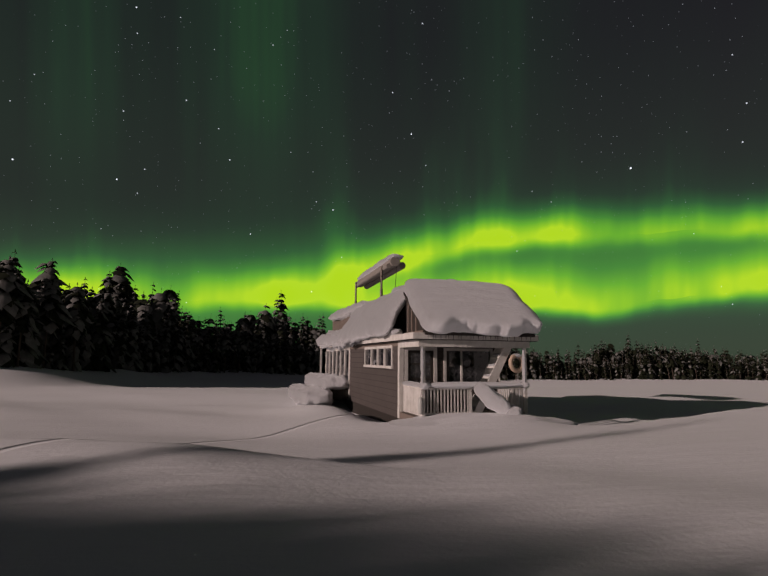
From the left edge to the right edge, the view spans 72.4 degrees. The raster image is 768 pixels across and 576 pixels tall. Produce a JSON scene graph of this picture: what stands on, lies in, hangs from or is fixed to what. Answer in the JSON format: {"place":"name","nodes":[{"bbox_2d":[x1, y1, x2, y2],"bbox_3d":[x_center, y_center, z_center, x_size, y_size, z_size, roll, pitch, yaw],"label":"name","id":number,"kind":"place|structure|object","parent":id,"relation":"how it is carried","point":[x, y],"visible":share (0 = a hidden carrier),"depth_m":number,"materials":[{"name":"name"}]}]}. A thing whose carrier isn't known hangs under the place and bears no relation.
{"place":"outdoors","nodes":[
{"label":"outdoors","id":0,"kind":"place"},
{"bbox_2d":[0,366,767,575],"bbox_3d":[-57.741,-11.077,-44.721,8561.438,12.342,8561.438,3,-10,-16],"label":"snow ground","id":1,"kind":"structure","parent":0,"point":[121,472],"depth_m":6.64,"materials":[{"name":"white snow"}]},
{"bbox_2d":[0,249,324,374],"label":"shore trees","id":2,"kind":"object","parent":1,"relation":"on","point":[115,322],"visible":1,"depth_m":104.52,"materials":[{"name":"green plant"}]},
{"bbox_2d":[288,254,577,426],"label":"house","id":3,"kind":"structure","parent":1,"relation":"on","point":[418,352],"depth_m":17.01,"materials":[{"name":"wood"}]},
{"bbox_2d":[298,316,767,380],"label":"shore trees","id":4,"kind":"object","parent":1,"relation":"on","point":[627,362],"visible":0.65,"depth_m":181.16,"materials":[{"name":"green plant"}]},
{"bbox_2d":[0,0,767,367],"label":"sky","id":5,"kind":"structure","parent":0,"point":[602,163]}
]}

